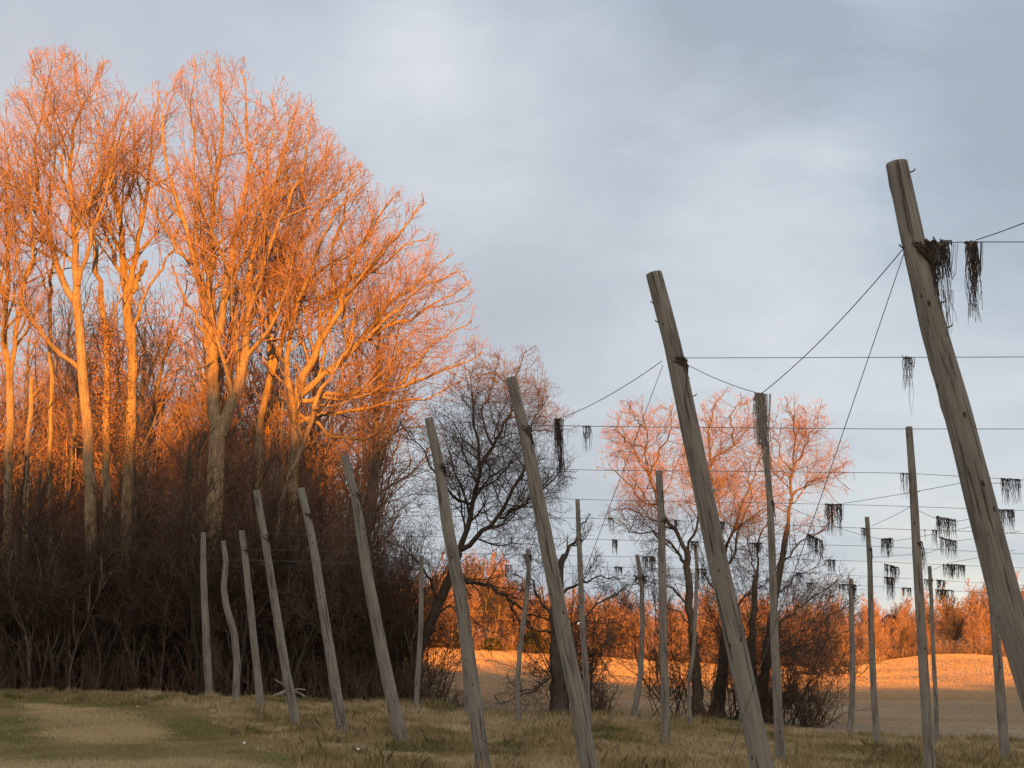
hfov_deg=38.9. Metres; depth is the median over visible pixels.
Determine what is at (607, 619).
distant tree
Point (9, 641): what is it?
sapling
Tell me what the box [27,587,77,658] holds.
sapling
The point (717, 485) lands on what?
bare tree
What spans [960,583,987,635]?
distant tree
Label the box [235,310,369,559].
woodland tree
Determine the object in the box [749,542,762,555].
hanging twine
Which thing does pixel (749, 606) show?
distant tree
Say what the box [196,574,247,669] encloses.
sapling
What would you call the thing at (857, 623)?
distant tree
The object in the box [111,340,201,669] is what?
woodland tree
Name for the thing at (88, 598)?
sapling
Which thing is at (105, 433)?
bare tree
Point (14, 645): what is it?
sapling
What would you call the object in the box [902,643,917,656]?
distant shrub
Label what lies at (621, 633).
distant tree
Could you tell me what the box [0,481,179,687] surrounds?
sapling
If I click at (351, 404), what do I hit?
woodland tree
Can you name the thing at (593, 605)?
distant tree
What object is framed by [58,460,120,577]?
woodland tree
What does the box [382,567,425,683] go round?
sapling
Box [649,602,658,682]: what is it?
hanging vine
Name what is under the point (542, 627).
distant tree
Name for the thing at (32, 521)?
sapling
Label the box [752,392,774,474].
hanging twine
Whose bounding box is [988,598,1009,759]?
trellis pole
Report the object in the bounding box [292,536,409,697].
sapling
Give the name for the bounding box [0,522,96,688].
sapling
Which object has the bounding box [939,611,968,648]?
distant tree
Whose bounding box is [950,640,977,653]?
distant shrub
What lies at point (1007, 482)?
hanging twine
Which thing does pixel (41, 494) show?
sapling
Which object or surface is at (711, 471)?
trellis wire
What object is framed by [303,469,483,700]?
thicket tree
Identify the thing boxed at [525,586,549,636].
distant tree
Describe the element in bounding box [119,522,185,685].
sapling
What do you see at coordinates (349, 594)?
sapling
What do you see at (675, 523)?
hanging twine
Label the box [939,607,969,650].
distant tree
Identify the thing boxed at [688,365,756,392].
cable
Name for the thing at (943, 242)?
hanging twine
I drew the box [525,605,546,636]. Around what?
distant tree
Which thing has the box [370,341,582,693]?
dark tree
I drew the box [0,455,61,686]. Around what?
sapling
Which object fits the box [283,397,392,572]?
woodland tree
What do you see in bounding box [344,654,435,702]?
shrub
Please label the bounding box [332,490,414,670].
sapling
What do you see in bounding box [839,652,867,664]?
distant shrub
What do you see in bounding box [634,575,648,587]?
hanging twine
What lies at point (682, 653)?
distant shrub
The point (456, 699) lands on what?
shrub
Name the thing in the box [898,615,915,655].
distant tree
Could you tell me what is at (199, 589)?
sapling
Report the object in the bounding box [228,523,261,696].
sapling
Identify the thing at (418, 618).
sapling
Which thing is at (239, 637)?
sapling
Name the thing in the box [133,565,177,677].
sapling
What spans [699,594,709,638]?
distant tree
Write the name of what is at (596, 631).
distant tree
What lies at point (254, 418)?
woodland tree
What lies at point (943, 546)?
cable
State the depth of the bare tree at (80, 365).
60.96 m
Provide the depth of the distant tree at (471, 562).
244.32 m
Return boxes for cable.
[559,361,661,418]
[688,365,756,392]
[761,249,902,393]
[779,502,968,540]
[843,483,993,503]
[872,507,967,525]
[882,531,1017,556]
[976,223,1023,239]
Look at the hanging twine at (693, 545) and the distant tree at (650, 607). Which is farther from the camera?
the distant tree at (650, 607)
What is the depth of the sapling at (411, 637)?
57.48 m
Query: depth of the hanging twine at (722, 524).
33.83 m
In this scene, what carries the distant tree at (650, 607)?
on the field
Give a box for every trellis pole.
[200,532,212,694]
[221,541,240,699]
[239,530,263,705]
[253,490,300,723]
[298,487,347,730]
[341,454,407,743]
[414,555,423,707]
[424,417,489,767]
[461,656,468,712]
[506,376,597,767]
[515,548,532,719]
[575,500,591,727]
[630,554,644,718]
[646,270,773,767]
[655,470,670,744]
[687,547,698,723]
[764,455,785,762]
[847,578,855,733]
[865,517,879,743]
[886,159,1023,711]
[905,426,935,767]
[928,566,938,740]
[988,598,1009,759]
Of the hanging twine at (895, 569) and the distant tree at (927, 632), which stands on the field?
the distant tree at (927, 632)
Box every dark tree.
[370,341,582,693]
[494,513,647,716]
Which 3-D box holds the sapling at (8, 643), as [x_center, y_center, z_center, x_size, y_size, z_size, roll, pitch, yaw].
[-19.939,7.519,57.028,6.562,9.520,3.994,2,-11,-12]
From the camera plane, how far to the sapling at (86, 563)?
57.39 m
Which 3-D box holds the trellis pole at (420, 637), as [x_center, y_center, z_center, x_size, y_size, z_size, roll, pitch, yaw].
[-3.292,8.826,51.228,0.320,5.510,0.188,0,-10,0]
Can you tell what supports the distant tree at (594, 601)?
on the field
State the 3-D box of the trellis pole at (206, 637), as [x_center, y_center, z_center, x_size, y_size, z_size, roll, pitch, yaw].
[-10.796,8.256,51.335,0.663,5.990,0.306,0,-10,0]
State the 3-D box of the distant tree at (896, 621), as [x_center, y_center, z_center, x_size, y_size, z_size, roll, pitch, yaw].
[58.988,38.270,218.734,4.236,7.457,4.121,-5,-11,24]
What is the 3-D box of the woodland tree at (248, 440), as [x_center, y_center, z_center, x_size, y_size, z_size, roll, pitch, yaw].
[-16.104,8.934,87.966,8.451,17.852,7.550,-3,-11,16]
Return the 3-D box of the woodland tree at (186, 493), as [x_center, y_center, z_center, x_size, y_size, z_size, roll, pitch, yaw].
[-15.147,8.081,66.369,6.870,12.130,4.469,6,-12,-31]
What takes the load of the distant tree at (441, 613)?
on the field
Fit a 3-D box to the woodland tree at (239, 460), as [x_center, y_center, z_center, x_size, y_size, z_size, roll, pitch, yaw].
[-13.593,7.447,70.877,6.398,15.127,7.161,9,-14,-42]
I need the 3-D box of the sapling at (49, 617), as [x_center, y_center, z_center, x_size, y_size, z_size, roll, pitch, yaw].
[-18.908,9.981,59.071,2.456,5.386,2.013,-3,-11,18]
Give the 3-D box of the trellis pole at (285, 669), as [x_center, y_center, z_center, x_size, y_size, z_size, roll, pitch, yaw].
[-6.164,5.882,37.980,1.431,6.246,0.243,0,-10,0]
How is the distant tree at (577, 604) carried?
on the field
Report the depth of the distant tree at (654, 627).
226.95 m
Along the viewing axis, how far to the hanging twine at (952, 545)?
38.27 m
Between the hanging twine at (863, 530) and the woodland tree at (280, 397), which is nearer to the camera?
the hanging twine at (863, 530)
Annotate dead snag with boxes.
[21,370,45,685]
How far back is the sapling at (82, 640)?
57.17 m
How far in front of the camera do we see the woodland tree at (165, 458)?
75.64 m
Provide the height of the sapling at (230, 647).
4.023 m
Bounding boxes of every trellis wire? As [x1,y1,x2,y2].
[206,557,982,592]
[249,560,1023,585]
[260,549,1016,567]
[284,534,1017,553]
[325,514,1023,533]
[359,492,1023,510]
[445,466,999,478]
[533,425,862,428]
[718,357,960,357]
[937,241,1023,242]
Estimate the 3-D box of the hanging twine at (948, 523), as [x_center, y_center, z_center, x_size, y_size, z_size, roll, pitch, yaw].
[9.873,3.278,32.953,0.505,0.564,0.111,0,-10,0]
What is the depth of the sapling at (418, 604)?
59.30 m
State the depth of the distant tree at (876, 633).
186.24 m
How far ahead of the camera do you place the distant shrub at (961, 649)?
195.69 m
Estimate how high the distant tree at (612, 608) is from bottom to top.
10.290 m
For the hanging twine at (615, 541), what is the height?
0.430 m
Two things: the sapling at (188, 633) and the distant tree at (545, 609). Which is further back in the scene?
the distant tree at (545, 609)
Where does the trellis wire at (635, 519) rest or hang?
attached to the trellis pole at (335, 690)
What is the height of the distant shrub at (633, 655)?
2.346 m
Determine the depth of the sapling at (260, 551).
56.60 m
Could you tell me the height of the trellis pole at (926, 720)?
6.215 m
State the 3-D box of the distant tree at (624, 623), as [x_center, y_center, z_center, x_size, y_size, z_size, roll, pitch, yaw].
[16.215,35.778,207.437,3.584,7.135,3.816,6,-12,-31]
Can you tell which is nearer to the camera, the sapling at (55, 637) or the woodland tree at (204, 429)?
the sapling at (55, 637)
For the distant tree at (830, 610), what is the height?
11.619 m
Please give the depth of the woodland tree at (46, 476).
64.08 m
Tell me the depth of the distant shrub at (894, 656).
191.08 m
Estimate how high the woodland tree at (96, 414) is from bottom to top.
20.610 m
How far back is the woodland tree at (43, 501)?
63.02 m
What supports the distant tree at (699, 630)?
on the field
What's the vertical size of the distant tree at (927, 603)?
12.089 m
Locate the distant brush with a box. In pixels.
[423,604,1004,664]
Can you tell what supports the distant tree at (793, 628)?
on the field
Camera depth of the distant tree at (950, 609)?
215.09 m
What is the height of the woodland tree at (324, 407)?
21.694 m
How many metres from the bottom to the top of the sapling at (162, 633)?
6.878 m
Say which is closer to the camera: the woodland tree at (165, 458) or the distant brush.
the woodland tree at (165, 458)
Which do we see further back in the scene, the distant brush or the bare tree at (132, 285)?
the distant brush
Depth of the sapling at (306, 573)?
56.37 m
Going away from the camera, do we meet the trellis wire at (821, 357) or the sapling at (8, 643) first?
the trellis wire at (821, 357)
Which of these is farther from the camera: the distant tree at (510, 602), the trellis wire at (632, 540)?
the distant tree at (510, 602)
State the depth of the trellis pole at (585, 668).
37.90 m
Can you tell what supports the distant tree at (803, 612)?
on the field
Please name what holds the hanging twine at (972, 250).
hanging from the trellis wire at (990, 241)
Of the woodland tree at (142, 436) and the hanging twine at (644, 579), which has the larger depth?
the woodland tree at (142, 436)
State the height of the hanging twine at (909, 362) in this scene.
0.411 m
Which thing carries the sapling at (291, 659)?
on the field
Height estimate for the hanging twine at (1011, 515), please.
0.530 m
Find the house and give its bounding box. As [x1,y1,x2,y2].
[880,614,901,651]
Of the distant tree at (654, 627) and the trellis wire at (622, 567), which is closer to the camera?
the trellis wire at (622, 567)
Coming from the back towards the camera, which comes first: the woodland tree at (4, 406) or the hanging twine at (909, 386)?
the woodland tree at (4, 406)
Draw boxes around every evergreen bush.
[481,637,502,650]
[524,631,543,653]
[541,637,550,653]
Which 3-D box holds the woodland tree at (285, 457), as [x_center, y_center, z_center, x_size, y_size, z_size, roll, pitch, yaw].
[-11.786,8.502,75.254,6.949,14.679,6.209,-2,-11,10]
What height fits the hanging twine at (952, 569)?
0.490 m
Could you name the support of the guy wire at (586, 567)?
attached to the trellis pole at (754, 731)
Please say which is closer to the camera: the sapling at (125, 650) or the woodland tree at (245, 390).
the sapling at (125, 650)
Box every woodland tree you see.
[0,298,97,517]
[0,303,67,508]
[0,306,29,476]
[0,316,44,482]
[0,328,101,674]
[0,363,81,558]
[0,365,28,445]
[0,369,97,500]
[0,454,81,618]
[2,454,97,577]
[4,360,72,486]
[5,345,101,546]
[8,288,125,544]
[13,253,122,671]
[16,323,121,487]
[37,355,162,488]
[42,316,125,539]
[46,329,203,574]
[52,272,224,558]
[53,284,168,514]
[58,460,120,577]
[68,377,170,543]
[84,270,192,526]
[87,296,197,494]
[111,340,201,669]
[114,405,182,539]
[118,389,240,593]
[122,359,189,449]
[136,391,242,580]
[136,399,207,538]
[138,214,315,692]
[138,430,263,688]
[141,263,283,691]
[146,291,266,515]
[151,383,249,523]
[161,434,205,517]
[166,355,253,505]
[166,402,283,582]
[167,376,252,525]
[172,380,256,493]
[179,204,355,541]
[183,363,284,428]
[207,365,342,530]
[221,355,368,582]
[231,394,287,500]
[232,373,293,517]
[233,324,331,513]
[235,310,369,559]
[237,424,354,610]
[242,341,366,691]
[246,421,331,533]
[277,307,431,586]
[278,314,372,550]
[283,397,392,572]
[299,349,395,565]
[301,240,458,688]
[311,288,435,696]
[319,426,423,569]
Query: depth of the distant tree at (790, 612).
225.24 m
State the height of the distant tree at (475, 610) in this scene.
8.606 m
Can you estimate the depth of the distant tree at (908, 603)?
254.19 m
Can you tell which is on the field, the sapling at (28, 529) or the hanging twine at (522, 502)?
the sapling at (28, 529)
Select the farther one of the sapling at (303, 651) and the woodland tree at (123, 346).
the woodland tree at (123, 346)
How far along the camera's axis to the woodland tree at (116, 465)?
80.52 m
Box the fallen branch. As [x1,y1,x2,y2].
[272,679,305,697]
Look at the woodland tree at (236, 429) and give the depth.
94.88 m
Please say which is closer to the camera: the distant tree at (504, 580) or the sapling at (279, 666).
the sapling at (279, 666)
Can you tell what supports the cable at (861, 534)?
attached to the trellis wire at (672, 501)
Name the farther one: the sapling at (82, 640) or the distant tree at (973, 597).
the distant tree at (973, 597)
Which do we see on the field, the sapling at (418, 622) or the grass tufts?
the sapling at (418, 622)
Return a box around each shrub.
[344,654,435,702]
[409,674,463,706]
[449,694,463,708]
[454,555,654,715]
[473,630,495,650]
[489,635,515,651]
[573,534,786,718]
[590,675,629,715]
[618,646,634,659]
[632,527,843,720]
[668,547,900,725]
[670,644,706,660]
[673,646,689,662]
[691,693,722,722]
[700,646,718,662]
[756,662,805,724]
[764,657,878,727]
[784,656,820,674]
[811,647,849,675]
[824,649,849,667]
[827,654,886,673]
[839,649,875,663]
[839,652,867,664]
[889,639,913,658]
[890,651,900,658]
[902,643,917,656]
[927,644,941,654]
[930,644,950,653]
[942,646,960,653]
[948,640,981,653]
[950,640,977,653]
[971,635,1002,655]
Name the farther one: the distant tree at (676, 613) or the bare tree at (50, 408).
the distant tree at (676, 613)
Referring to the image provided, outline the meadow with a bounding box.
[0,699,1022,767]
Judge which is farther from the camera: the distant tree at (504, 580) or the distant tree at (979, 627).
the distant tree at (504, 580)
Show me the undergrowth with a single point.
(172, 670)
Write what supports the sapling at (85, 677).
on the field
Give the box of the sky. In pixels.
[0,0,1023,646]
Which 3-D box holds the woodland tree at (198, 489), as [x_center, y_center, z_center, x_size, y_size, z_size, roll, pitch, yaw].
[-12.858,3.984,63.559,6.110,19.276,7.375,-3,-11,14]
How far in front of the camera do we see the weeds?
52.35 m
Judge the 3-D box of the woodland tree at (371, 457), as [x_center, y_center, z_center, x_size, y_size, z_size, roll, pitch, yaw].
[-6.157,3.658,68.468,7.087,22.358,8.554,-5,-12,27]
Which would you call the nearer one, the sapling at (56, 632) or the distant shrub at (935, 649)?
the sapling at (56, 632)
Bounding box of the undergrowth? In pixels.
[0,481,473,704]
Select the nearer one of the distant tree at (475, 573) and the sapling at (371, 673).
the sapling at (371, 673)
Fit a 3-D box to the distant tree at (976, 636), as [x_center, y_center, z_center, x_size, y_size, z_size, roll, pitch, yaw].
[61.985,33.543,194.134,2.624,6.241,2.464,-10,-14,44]
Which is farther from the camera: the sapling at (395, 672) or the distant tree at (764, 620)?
the distant tree at (764, 620)
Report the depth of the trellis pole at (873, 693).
37.78 m
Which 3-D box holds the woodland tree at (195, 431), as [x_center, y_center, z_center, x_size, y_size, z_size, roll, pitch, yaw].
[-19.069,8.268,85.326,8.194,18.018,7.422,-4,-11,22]
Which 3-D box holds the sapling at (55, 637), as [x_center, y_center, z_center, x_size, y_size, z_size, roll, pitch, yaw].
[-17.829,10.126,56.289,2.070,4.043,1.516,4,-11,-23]
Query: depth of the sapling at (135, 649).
57.11 m
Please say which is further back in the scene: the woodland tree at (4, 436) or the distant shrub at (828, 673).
the distant shrub at (828, 673)
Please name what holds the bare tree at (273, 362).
on the field
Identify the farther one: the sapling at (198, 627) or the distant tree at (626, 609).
the distant tree at (626, 609)
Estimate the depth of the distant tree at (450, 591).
217.41 m
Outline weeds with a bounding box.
[300,693,1023,742]
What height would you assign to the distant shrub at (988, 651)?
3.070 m
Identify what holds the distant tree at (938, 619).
on the field
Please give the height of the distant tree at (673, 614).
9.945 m
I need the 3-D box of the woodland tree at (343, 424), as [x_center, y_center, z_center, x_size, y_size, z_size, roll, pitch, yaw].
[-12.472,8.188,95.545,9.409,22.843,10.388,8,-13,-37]
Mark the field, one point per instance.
(867, 727)
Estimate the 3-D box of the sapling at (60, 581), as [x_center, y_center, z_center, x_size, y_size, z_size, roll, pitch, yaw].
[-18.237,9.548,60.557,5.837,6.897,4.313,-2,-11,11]
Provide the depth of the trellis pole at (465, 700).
46.38 m
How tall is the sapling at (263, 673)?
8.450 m
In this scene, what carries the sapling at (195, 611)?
on the field
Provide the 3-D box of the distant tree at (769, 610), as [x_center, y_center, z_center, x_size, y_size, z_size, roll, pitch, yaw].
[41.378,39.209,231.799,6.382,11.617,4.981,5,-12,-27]
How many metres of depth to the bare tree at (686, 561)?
61.88 m
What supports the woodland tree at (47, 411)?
on the field
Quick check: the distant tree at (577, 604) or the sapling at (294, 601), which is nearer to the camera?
the sapling at (294, 601)
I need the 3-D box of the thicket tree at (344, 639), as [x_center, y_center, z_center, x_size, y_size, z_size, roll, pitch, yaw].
[-6.706,8.583,58.560,5.969,8.609,12.260,-10,-14,42]
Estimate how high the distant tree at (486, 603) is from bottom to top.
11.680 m
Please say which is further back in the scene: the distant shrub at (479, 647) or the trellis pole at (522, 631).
the distant shrub at (479, 647)
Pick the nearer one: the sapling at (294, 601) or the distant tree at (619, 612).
the sapling at (294, 601)
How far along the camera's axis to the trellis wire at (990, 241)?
11.68 m
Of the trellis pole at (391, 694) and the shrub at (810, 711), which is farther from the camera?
the shrub at (810, 711)
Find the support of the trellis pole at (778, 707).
on the meadow
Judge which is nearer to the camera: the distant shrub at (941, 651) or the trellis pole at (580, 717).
the trellis pole at (580, 717)
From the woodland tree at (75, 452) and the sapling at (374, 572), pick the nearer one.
the sapling at (374, 572)
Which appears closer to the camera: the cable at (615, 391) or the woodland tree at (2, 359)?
the cable at (615, 391)
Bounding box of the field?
[18,648,1023,739]
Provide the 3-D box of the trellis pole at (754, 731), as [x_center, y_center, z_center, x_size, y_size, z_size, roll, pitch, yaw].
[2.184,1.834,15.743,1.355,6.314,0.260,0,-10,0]
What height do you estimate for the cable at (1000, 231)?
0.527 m
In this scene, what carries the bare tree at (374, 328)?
on the field
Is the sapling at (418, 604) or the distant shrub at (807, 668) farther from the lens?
the distant shrub at (807, 668)
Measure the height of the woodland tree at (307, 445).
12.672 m
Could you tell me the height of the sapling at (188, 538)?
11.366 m
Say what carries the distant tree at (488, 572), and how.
on the field
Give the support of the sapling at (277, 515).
on the field
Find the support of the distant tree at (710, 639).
on the field
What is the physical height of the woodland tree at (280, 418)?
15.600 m
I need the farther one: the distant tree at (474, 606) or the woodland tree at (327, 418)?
the distant tree at (474, 606)
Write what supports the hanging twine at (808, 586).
hanging from the trellis wire at (604, 574)
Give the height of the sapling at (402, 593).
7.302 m
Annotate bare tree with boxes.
[0,43,161,691]
[0,111,88,689]
[16,163,116,684]
[54,72,207,692]
[73,127,139,691]
[74,50,376,694]
[214,106,383,677]
[216,144,499,695]
[271,307,360,687]
[594,396,722,718]
[676,387,798,718]
[729,393,865,719]
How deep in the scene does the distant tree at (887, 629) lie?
190.36 m
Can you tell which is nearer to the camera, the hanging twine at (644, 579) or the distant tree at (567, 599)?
the hanging twine at (644, 579)
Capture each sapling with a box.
[0,443,87,688]
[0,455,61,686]
[0,465,87,689]
[0,466,151,674]
[0,479,62,655]
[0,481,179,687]
[0,505,29,603]
[0,509,85,688]
[0,518,49,633]
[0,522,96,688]
[0,531,70,670]
[0,569,53,649]
[0,597,20,688]
[0,599,47,688]
[7,442,99,687]
[14,496,146,690]
[16,538,116,684]
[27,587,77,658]
[27,599,80,687]
[28,562,71,672]
[29,583,83,661]
[31,581,61,684]
[38,508,154,689]
[44,539,180,691]
[54,534,190,689]
[54,538,123,687]
[55,523,131,687]
[59,463,160,682]
[60,540,155,690]
[63,496,227,690]
[65,541,129,688]
[65,560,133,685]
[78,515,190,690]
[97,483,174,650]
[102,567,155,690]
[103,595,152,688]
[114,532,163,653]
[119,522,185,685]
[119,592,148,690]
[129,524,194,690]
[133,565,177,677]
[134,410,291,694]
[134,483,258,681]
[143,497,313,693]
[150,531,256,694]
[160,554,194,637]
[163,505,241,654]
[175,597,201,684]
[181,553,229,660]
[186,500,271,695]
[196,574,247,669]
[197,494,308,696]
[201,441,358,692]
[210,604,263,690]
[213,509,336,693]
[218,437,330,695]
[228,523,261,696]
[230,488,358,694]
[239,485,352,652]
[254,498,323,695]
[254,504,387,688]
[256,549,370,676]
[256,603,295,691]
[257,555,357,667]
[258,536,356,689]
[271,517,370,697]
[288,577,388,682]
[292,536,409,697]
[324,549,367,683]
[330,564,411,667]
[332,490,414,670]
[337,524,457,696]
[345,603,396,697]
[346,575,416,660]
[349,643,378,696]
[351,559,457,696]
[366,580,447,665]
[373,551,458,658]
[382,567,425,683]
[392,596,435,686]
[397,589,417,674]
[410,551,457,701]
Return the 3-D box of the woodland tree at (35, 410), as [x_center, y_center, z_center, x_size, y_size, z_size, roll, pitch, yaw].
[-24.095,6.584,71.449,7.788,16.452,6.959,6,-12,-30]
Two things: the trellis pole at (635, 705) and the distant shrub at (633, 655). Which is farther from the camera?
the distant shrub at (633, 655)
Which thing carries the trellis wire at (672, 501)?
attached to the trellis pole at (391, 694)
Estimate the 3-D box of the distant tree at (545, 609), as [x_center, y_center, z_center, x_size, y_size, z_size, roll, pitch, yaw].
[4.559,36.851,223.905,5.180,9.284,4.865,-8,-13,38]
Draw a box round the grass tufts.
[199,693,1022,767]
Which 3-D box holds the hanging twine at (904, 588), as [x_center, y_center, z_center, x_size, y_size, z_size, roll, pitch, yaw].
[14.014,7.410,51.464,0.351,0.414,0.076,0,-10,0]
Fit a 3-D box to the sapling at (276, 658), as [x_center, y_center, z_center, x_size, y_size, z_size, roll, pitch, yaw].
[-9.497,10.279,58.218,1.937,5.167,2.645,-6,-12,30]
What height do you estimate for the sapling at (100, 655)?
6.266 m
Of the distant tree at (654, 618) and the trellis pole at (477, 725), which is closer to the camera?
the trellis pole at (477, 725)
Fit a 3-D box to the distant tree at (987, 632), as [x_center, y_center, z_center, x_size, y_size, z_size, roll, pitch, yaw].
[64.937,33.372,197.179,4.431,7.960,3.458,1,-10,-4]
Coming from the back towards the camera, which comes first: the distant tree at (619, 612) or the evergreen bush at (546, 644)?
the distant tree at (619, 612)
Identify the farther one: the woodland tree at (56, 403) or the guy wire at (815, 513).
the woodland tree at (56, 403)
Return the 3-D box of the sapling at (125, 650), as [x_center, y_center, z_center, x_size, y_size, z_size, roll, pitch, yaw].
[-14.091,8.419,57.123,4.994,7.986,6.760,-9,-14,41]
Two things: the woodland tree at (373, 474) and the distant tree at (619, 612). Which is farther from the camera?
the distant tree at (619, 612)
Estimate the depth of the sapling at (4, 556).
56.79 m
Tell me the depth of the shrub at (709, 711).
58.58 m
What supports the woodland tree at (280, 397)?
on the field
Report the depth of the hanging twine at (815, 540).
37.78 m
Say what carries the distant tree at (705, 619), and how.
on the field
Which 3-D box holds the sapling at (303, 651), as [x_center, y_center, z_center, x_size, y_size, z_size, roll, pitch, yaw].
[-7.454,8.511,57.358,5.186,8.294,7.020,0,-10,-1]
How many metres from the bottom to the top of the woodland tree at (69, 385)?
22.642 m
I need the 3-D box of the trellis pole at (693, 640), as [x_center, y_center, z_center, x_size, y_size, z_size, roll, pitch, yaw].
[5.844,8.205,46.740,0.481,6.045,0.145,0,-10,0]
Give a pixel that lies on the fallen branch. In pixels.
(295, 690)
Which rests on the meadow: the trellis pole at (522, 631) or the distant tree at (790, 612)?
the trellis pole at (522, 631)
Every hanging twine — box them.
[505,564,512,578]
[521,497,523,512]
[523,554,532,568]
[551,417,569,496]
[582,425,591,448]
[608,518,614,533]
[612,539,617,554]
[614,566,622,576]
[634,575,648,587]
[642,556,655,571]
[674,519,678,532]
[689,541,699,552]
[695,568,706,583]
[720,521,724,533]
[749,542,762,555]
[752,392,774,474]
[795,572,803,582]
[806,582,815,592]
[807,534,824,559]
[824,503,843,536]
[825,559,835,572]
[839,583,856,594]
[861,528,865,541]
[880,537,893,558]
[884,563,899,581]
[884,576,895,600]
[900,472,909,500]
[902,355,914,389]
[902,587,911,597]
[907,357,913,410]
[921,548,928,577]
[924,579,929,590]
[926,237,952,278]
[931,241,957,326]
[931,529,937,545]
[935,589,954,603]
[936,516,956,539]
[936,579,945,593]
[939,536,958,558]
[943,290,952,374]
[943,564,965,579]
[964,240,982,321]
[999,509,1014,532]
[1000,478,1022,505]
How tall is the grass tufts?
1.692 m
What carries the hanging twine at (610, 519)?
hanging from the trellis wire at (635, 519)
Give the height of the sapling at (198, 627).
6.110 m
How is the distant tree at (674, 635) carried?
on the field
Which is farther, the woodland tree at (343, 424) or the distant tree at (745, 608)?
the distant tree at (745, 608)
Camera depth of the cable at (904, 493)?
27.71 m
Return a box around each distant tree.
[424,591,451,647]
[425,572,455,621]
[442,594,456,647]
[452,548,484,606]
[455,591,491,634]
[463,555,497,616]
[468,548,509,625]
[468,574,490,626]
[468,590,485,642]
[474,556,506,631]
[475,572,506,645]
[479,582,521,637]
[489,578,519,639]
[492,562,517,634]
[502,601,521,650]
[504,586,542,647]
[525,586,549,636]
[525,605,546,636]
[532,596,549,634]
[534,613,547,642]
[543,606,549,635]
[564,588,578,615]
[571,593,587,629]
[578,592,605,640]
[585,594,602,632]
[588,605,606,644]
[588,612,602,644]
[599,601,618,636]
[604,596,618,634]
[605,599,628,646]
[606,590,635,628]
[608,620,632,650]
[612,615,632,650]
[616,611,633,649]
[627,607,639,657]
[630,609,653,646]
[633,610,650,657]
[634,599,654,625]
[646,602,668,635]
[647,610,667,643]
[667,601,686,640]
[667,602,687,647]
[668,621,681,652]
[673,589,703,655]
[681,613,705,641]
[692,585,715,651]
[697,615,705,649]
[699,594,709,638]
[699,602,720,645]
[699,607,715,638]
[702,624,715,656]
[737,592,761,632]
[738,589,763,638]
[757,598,781,642]
[757,607,779,641]
[758,593,784,637]
[781,596,804,638]
[781,609,804,648]
[794,604,818,640]
[812,604,831,642]
[814,596,841,632]
[828,607,841,637]
[829,630,842,657]
[833,594,847,624]
[836,619,856,659]
[838,606,857,641]
[846,610,867,649]
[847,626,864,655]
[856,593,887,644]
[857,590,890,619]
[864,618,889,661]
[876,616,892,659]
[884,600,911,644]
[887,613,915,650]
[890,604,916,646]
[894,624,916,657]
[895,589,915,622]
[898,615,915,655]
[912,592,935,628]
[915,591,934,617]
[925,611,941,646]
[926,620,936,648]
[928,600,948,645]
[933,583,954,631]
[935,595,965,642]
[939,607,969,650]
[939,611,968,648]
[958,578,988,635]
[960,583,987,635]
[963,607,986,653]
[965,611,984,652]
[971,578,988,636]
[980,601,990,654]
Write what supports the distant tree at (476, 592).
on the field
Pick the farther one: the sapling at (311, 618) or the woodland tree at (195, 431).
the woodland tree at (195, 431)
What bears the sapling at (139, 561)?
on the field
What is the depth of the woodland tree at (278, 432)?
83.63 m
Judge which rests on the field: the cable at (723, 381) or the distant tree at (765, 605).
the distant tree at (765, 605)
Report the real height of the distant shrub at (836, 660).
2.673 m
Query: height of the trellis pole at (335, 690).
5.865 m
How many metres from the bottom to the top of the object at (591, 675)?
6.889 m
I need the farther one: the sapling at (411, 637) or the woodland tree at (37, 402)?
the woodland tree at (37, 402)
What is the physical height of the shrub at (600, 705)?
1.800 m
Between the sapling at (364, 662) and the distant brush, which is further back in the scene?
the distant brush
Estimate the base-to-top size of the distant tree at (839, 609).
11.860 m
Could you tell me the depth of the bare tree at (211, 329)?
60.61 m
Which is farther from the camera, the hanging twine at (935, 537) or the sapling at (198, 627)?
the sapling at (198, 627)
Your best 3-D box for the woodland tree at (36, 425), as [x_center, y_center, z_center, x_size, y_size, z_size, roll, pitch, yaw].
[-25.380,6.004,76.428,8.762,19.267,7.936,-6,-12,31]
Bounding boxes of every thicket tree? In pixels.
[212,497,427,698]
[216,489,477,700]
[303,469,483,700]
[384,548,520,700]
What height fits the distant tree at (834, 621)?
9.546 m
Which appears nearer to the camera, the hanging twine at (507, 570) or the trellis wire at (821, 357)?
the trellis wire at (821, 357)
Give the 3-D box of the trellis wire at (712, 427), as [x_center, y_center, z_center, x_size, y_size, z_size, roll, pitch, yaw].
[4.950,0.620,20.545,9.589,0.088,0.009,0,-10,0]
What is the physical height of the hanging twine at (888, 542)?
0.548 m
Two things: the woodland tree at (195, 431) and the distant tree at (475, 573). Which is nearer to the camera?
the woodland tree at (195, 431)
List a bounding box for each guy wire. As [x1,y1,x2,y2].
[512,366,662,766]
[724,253,903,767]
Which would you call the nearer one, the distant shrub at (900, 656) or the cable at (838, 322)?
the cable at (838, 322)
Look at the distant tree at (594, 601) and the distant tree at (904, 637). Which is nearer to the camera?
the distant tree at (904, 637)
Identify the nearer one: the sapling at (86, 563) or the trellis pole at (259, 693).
the trellis pole at (259, 693)
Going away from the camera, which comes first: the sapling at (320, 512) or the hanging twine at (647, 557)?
the hanging twine at (647, 557)
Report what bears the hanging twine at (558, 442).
hanging from the cable at (615, 391)

